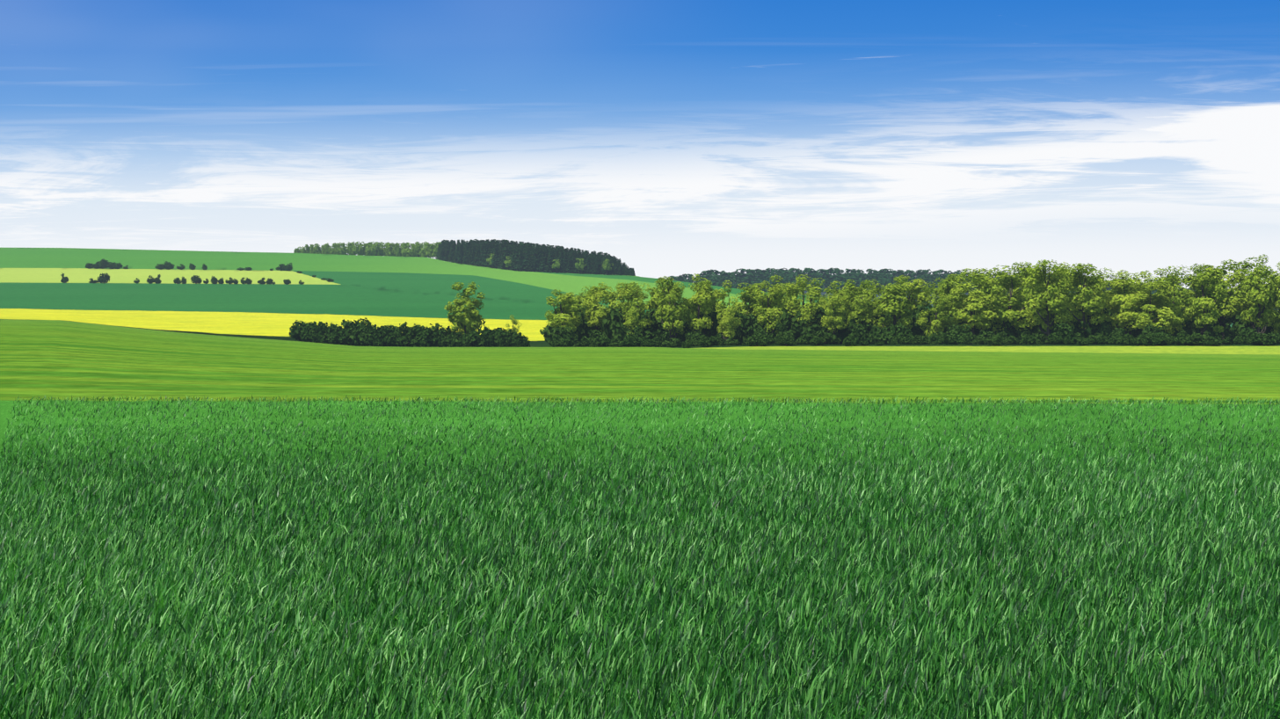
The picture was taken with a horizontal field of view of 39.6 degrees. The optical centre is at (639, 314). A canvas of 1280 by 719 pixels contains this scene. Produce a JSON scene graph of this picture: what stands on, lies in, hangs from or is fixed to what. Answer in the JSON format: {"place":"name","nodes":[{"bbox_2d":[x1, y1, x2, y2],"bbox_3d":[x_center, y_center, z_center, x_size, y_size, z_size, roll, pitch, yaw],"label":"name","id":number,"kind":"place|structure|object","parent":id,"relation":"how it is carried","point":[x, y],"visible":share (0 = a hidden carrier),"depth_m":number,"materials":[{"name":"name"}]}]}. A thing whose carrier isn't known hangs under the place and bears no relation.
{"place":"outdoors","nodes":[
{"label":"outdoors","id":0,"kind":"place"},
{"bbox_2d":[0,247,1279,718],"bbox_3d":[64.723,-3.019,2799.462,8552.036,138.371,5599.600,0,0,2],"label":"terrain","id":1,"kind":"structure","parent":0,"point":[77,336],"depth_m":42.33,"materials":[{"name":"green plant"}]},
{"bbox_2d":[60,258,334,284],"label":"distant bushes","id":2,"kind":"object","parent":1,"relation":"on","point":[102,264],"visible":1,"depth_m":1025.19,"materials":[{"name":"green plant"}]},
{"bbox_2d":[288,317,530,347],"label":"hedgerow","id":3,"kind":"object","parent":1,"relation":"on","point":[364,332],"visible":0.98,"depth_m":404.22,"materials":[{"name":"green plant"}]},
{"bbox_2d":[293,241,613,275],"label":"distant trees","id":4,"kind":"object","parent":1,"relation":"on","point":[425,250],"visible":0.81,"depth_m":1472.82,"materials":[{"name":"green plant"}]},
{"bbox_2d":[443,281,486,335],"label":"tall hedge tree","id":5,"kind":"object","parent":1,"relation":"on","point":[468,319],"visible":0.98,"depth_m":391.59,"materials":[{"name":"green plant"}]},
{"bbox_2d":[505,314,522,334],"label":"tree","id":6,"kind":"object","parent":1,"relation":"on","point":[515,323],"visible":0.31,"depth_m":382.92,"materials":[{"name":"green plant"}]},
{"bbox_2d":[436,239,635,276],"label":"forest","id":7,"kind":"object","parent":1,"relation":"on","point":[527,257],"visible":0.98,"depth_m":1181.02,"materials":[{"name":"green plant"}]},
{"bbox_2d":[544,289,582,339],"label":"grove tree","id":8,"kind":"object","parent":1,"relation":"on","point":[562,317],"visible":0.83,"depth_m":369.14,"materials":[{"name":"green plant"}]},
{"bbox_2d":[559,292,582,334],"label":"grove tree","id":9,"kind":"object","parent":1,"relation":"on","point":[577,323],"visible":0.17,"depth_m":375.84,"materials":[{"name":"green plant"}]},
{"bbox_2d":[571,291,590,310],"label":"grove tree","id":10,"kind":"object","parent":1,"relation":"on","point":[580,298],"visible":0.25,"depth_m":391.89,"materials":[{"name":"green plant"}]},
{"bbox_2d":[581,284,602,308],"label":"grove tree","id":11,"kind":"object","parent":1,"relation":"on","point":[588,292],"visible":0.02,"depth_m":408.23,"materials":[{"name":"green plant"}]},
{"bbox_2d":[581,282,610,333],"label":"grove tree","id":12,"kind":"object","parent":1,"relation":"on","point":[596,313],"visible":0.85,"depth_m":376.20,"materials":[{"name":"green plant"}]},
{"bbox_2d":[599,282,646,322],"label":"grove tree","id":13,"kind":"object","parent":1,"relation":"on","point":[612,301],"visible":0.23,"depth_m":388.20,"materials":[{"name":"green plant"}]},
{"bbox_2d":[607,284,641,312],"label":"grove tree","id":14,"kind":"object","parent":1,"relation":"on","point":[622,301],"visible":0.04,"depth_m":402.89,"materials":[{"name":"green plant"}]},
{"bbox_2d":[620,281,653,337],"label":"grove tree","id":15,"kind":"object","parent":1,"relation":"on","point":[633,319],"visible":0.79,"depth_m":373.81,"materials":[{"name":"green plant"}]},
{"bbox_2d":[0,394,1279,718],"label":"wheat crop","id":16,"kind":"object","parent":1,"relation":"on","point":[401,669],"visible":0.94,"depth_m":11.20,"materials":[{"name":"green plant"}]},
{"bbox_2d":[626,283,659,316],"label":"grove tree","id":17,"kind":"object","parent":1,"relation":"on","point":[652,292],"visible":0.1,"depth_m":392.02,"materials":[{"name":"green plant"}]},
{"bbox_2d":[648,278,663,311],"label":"grove tree","id":18,"kind":"object","parent":1,"relation":"on","point":[657,286],"visible":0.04,"depth_m":406.78,"materials":[{"name":"green plant"}]},
{"bbox_2d":[647,276,683,324],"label":"grove tree","id":19,"kind":"object","parent":1,"relation":"on","point":[652,303],"visible":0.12,"depth_m":382.32,"materials":[{"name":"green plant"}]},
{"bbox_2d":[653,276,688,338],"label":"grove tree","id":20,"kind":"object","parent":1,"relation":"on","point":[670,313],"visible":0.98,"depth_m":369.18,"materials":[{"name":"green plant"}]},
{"bbox_2d":[680,273,713,334],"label":"grove tree","id":21,"kind":"object","parent":1,"relation":"on","point":[701,303],"visible":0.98,"depth_m":371.43,"materials":[{"name":"green plant"}]},
{"bbox_2d":[683,276,725,314],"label":"grove tree","id":22,"kind":"object","parent":1,"relation":"on","point":[714,294],"visible":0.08,"depth_m":390.14,"materials":[{"name":"green plant"}]},
{"bbox_2d":[714,279,742,341],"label":"grove tree","id":23,"kind":"object","parent":1,"relation":"on","point":[728,323],"visible":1,"depth_m":367.67,"materials":[{"name":"green plant"}]},
{"bbox_2d":[729,282,761,317],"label":"grove tree","id":24,"kind":"object","parent":1,"relation":"on","point":[744,298],"visible":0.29,"depth_m":390.76,"materials":[{"name":"green plant"}]},
{"bbox_2d":[739,283,763,314],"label":"grove tree","id":25,"kind":"object","parent":1,"relation":"on","point":[759,284],"visible":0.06,"depth_m":396.14,"materials":[{"name":"green plant"}]},
{"bbox_2d":[752,280,790,334],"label":"grove tree","id":26,"kind":"object","parent":1,"relation":"on","point":[766,312],"visible":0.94,"depth_m":369.35,"materials":[{"name":"green plant"}]},
{"bbox_2d":[755,275,799,309],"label":"grove tree","id":27,"kind":"object","parent":1,"relation":"on","point":[778,280],"visible":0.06,"depth_m":393.56,"materials":[{"name":"green plant"}]},
{"bbox_2d":[779,274,822,325],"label":"grove tree","id":28,"kind":"object","parent":1,"relation":"on","point":[794,306],"visible":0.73,"depth_m":376.19,"materials":[{"name":"green plant"}]},
{"bbox_2d":[790,277,816,305],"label":"grove tree","id":29,"kind":"object","parent":1,"relation":"on","point":[803,293],"visible":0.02,"depth_m":396.34,"materials":[{"name":"green plant"}]},
{"bbox_2d":[791,277,829,312],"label":"grove tree","id":30,"kind":"object","parent":1,"relation":"on","point":[811,289],"visible":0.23,"depth_m":390.30,"materials":[{"name":"green plant"}]},
{"bbox_2d":[819,285,846,334],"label":"grove tree","id":31,"kind":"object","parent":1,"relation":"on","point":[832,320],"visible":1,"depth_m":368.62,"materials":[{"name":"green plant"}]},
{"bbox_2d":[827,280,855,327],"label":"grove tree","id":32,"kind":"object","parent":1,"relation":"on","point":[841,293],"visible":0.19,"depth_m":391.39,"materials":[{"name":"green plant"}]},
{"bbox_2d":[839,279,856,318],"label":"grove tree","id":33,"kind":"object","parent":1,"relation":"on","point":[846,283],"visible":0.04,"depth_m":408.80,"materials":[{"name":"green plant"}]},
{"bbox_2d":[836,279,879,327],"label":"grove tree","id":34,"kind":"object","parent":1,"relation":"on","point":[863,311],"visible":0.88,"depth_m":375.57,"materials":[{"name":"green plant"}]},
{"bbox_2d":[848,278,886,318],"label":"grove tree","id":35,"kind":"object","parent":1,"relation":"on","point":[875,287],"visible":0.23,"depth_m":383.74,"materials":[{"name":"green plant"}]},
{"bbox_2d":[858,280,878,308],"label":"grove tree","id":36,"kind":"object","parent":1,"relation":"on","point":[869,287],"visible":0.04,"depth_m":407.90,"materials":[{"name":"green plant"}]},
{"bbox_2d":[872,276,915,331],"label":"grove tree","id":37,"kind":"object","parent":1,"relation":"on","point":[898,309],"visible":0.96,"depth_m":368.79,"materials":[{"name":"green plant"}]},
{"bbox_2d":[882,280,912,299],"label":"grove tree","id":38,"kind":"object","parent":1,"relation":"on","point":[899,293],"depth_m":399.82,"materials":[{"name":"green plant"}]},
{"bbox_2d":[539,303,1279,348],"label":"grove undergrowth","id":39,"kind":"object","parent":1,"relation":"on","point":[750,331],"visible":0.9,"depth_m":364.35,"materials":[{"name":"green plant"}]},
{"bbox_2d":[893,275,934,311],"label":"grove tree","id":40,"kind":"object","parent":1,"relation":"on","point":[921,298],"visible":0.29,"depth_m":386.76,"materials":[{"name":"green plant"}]},
{"bbox_2d":[915,276,951,336],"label":"grove tree","id":41,"kind":"object","parent":1,"relation":"on","point":[936,325],"visible":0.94,"depth_m":369.33,"materials":[{"name":"green plant"}]},
{"bbox_2d":[931,273,965,313],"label":"grove tree","id":42,"kind":"object","parent":1,"relation":"on","point":[948,282],"visible":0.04,"depth_m":400.82,"materials":[{"name":"green plant"}]},
{"bbox_2d":[930,274,969,317],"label":"grove tree","id":43,"kind":"object","parent":1,"relation":"on","point":[949,287],"visible":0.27,"depth_m":382.92,"materials":[{"name":"green plant"}]},
{"bbox_2d":[945,271,997,344],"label":"grove tree","id":44,"kind":"object","parent":1,"relation":"on","point":[978,316],"visible":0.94,"depth_m":369.35,"materials":[{"name":"green plant"}]},
{"bbox_2d":[668,268,1278,310],"bbox_3d":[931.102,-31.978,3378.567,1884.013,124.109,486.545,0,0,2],"label":"ridge forest","id":45,"kind":"object","parent":1,"relation":"on","point":[883,277],"visible":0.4,"depth_m":3434.06,"materials":[{"name":"green plant"}]},
{"bbox_2d":[959,268,1010,311],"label":"grove tree","id":46,"kind":"object","parent":1,"relation":"on","point":[978,275],"visible":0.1,"depth_m":396.10,"materials":[{"name":"green plant"}]},
{"bbox_2d":[969,268,1001,324],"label":"grove tree","id":47,"kind":"object","parent":1,"relation":"on","point":[992,280],"visible":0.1,"depth_m":386.41,"materials":[{"name":"green plant"}]},
{"bbox_2d":[980,264,1039,334],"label":"grove tree","id":48,"kind":"object","parent":1,"relation":"on","point":[1002,304],"visible":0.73,"depth_m":372.54,"materials":[{"name":"green plant"}]},
{"bbox_2d":[996,266,1051,329],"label":"grove tree","id":49,"kind":"object","parent":1,"relation":"on","point":[1008,293],"visible":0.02,"depth_m":396.86,"materials":[{"name":"green plant"}]},
{"bbox_2d":[1010,261,1046,312],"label":"grove tree","id":50,"kind":"object","parent":1,"relation":"on","point":[1017,293],"visible":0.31,"depth_m":380.96,"materials":[{"name":"green plant"}]},
{"bbox_2d":[1020,259,1073,344],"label":"grove tree","id":51,"kind":"object","parent":1,"relation":"on","point":[1043,301],"visible":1,"depth_m":365.73,"materials":[{"name":"green plant"}]},
{"bbox_2d":[1040,261,1074,324],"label":"grove tree","id":52,"kind":"object","parent":1,"relation":"on","point":[1065,266],"visible":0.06,"depth_m":383.58,"materials":[{"name":"green plant"}]},
{"bbox_2d":[1054,263,1112,314],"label":"grove tree","id":53,"kind":"object","parent":1,"relation":"on","point":[1097,294],"visible":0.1,"depth_m":381.19,"materials":[{"name":"green plant"}]},
{"bbox_2d":[1056,262,1111,334],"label":"grove tree","id":54,"kind":"object","parent":1,"relation":"on","point":[1094,306],"visible":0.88,"depth_m":370.10,"materials":[{"name":"green plant"}]},
{"bbox_2d":[1090,267,1129,312],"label":"grove tree","id":55,"kind":"object","parent":1,"relation":"on","point":[1125,279],"visible":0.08,"depth_m":386.99,"materials":[{"name":"green plant"}]},
{"bbox_2d":[1100,269,1147,334],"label":"grove tree","id":56,"kind":"object","parent":1,"relation":"on","point":[1116,302],"visible":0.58,"depth_m":373.12,"materials":[{"name":"green plant"}]},
{"bbox_2d":[1111,272,1151,295],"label":"grove tree","id":57,"kind":"object","parent":1,"relation":"on","point":[1130,280],"visible":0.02,"depth_m":397.48,"materials":[{"name":"green plant"}]},
{"bbox_2d":[1125,270,1155,316],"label":"grove tree","id":58,"kind":"object","parent":1,"relation":"on","point":[1138,282],"visible":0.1,"depth_m":381.14,"materials":[{"name":"green plant"}]},
{"bbox_2d":[1120,271,1184,334],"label":"grove tree","id":59,"kind":"object","parent":1,"relation":"on","point":[1141,319],"visible":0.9,"depth_m":365.52,"materials":[{"name":"green plant"}]},
{"bbox_2d":[1150,268,1183,309],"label":"grove tree","id":60,"kind":"object","parent":1,"relation":"on","point":[1161,273],"visible":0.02,"depth_m":403.56,"materials":[{"name":"green plant"}]},
{"bbox_2d":[1154,266,1192,335],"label":"grove tree","id":61,"kind":"object","parent":1,"relation":"on","point":[1175,309],"visible":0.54,"depth_m":368.10,"materials":[{"name":"green plant"}]},
{"bbox_2d":[1156,266,1198,310],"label":"grove tree","id":62,"kind":"object","parent":1,"relation":"on","point":[1179,280],"visible":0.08,"depth_m":388.57,"materials":[{"name":"green plant"}]},
{"bbox_2d":[1181,266,1207,308],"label":"grove tree","id":63,"kind":"object","parent":1,"relation":"on","point":[1191,290],"visible":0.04,"depth_m":400.19,"materials":[{"name":"green plant"}]},
{"bbox_2d":[1181,263,1229,336],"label":"grove tree","id":64,"kind":"object","parent":1,"relation":"on","point":[1204,302],"visible":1,"depth_m":363.97,"materials":[{"name":"green plant"}]},
{"bbox_2d":[1187,259,1246,344],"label":"grove tree","id":65,"kind":"object","parent":1,"relation":"on","point":[1232,304],"visible":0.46,"depth_m":373.10,"materials":[{"name":"green plant"}]},
{"bbox_2d":[1223,261,1250,323],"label":"grove tree","id":66,"kind":"object","parent":1,"relation":"on","point":[1237,268],"visible":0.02,"depth_m":396.66,"materials":[{"name":"green plant"}]},
{"bbox_2d":[1230,257,1275,316],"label":"grove tree","id":67,"kind":"object","parent":1,"relation":"on","point":[1239,287],"visible":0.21,"depth_m":380.22,"materials":[{"name":"green plant"}]},
{"bbox_2d":[1240,254,1276,334],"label":"grove tree","id":68,"kind":"object","parent":1,"relation":"on","point":[1261,295],"visible":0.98,"depth_m":364.92,"materials":[{"name":"green plant"}]},
{"bbox_2d":[1262,261,1279,312],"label":"grove tree","id":69,"kind":"object","parent":1,"relation":"on","point":[1273,276],"visible":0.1,"depth_m":383.85,"materials":[{"name":"green plant"}]},
{"bbox_2d":[1266,269,1279,334],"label":"grove tree","id":70,"kind":"object","parent":1,"relation":"on","point":[1276,324],"visible":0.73,"depth_m":365.96,"materials":[{"name":"green plant"}]},
{"bbox_2d":[0,0,1279,290],"label":"sky","id":71,"kind":"structure","parent":0,"point":[666,138],"materials":[{"name":"blue"}]}
]}

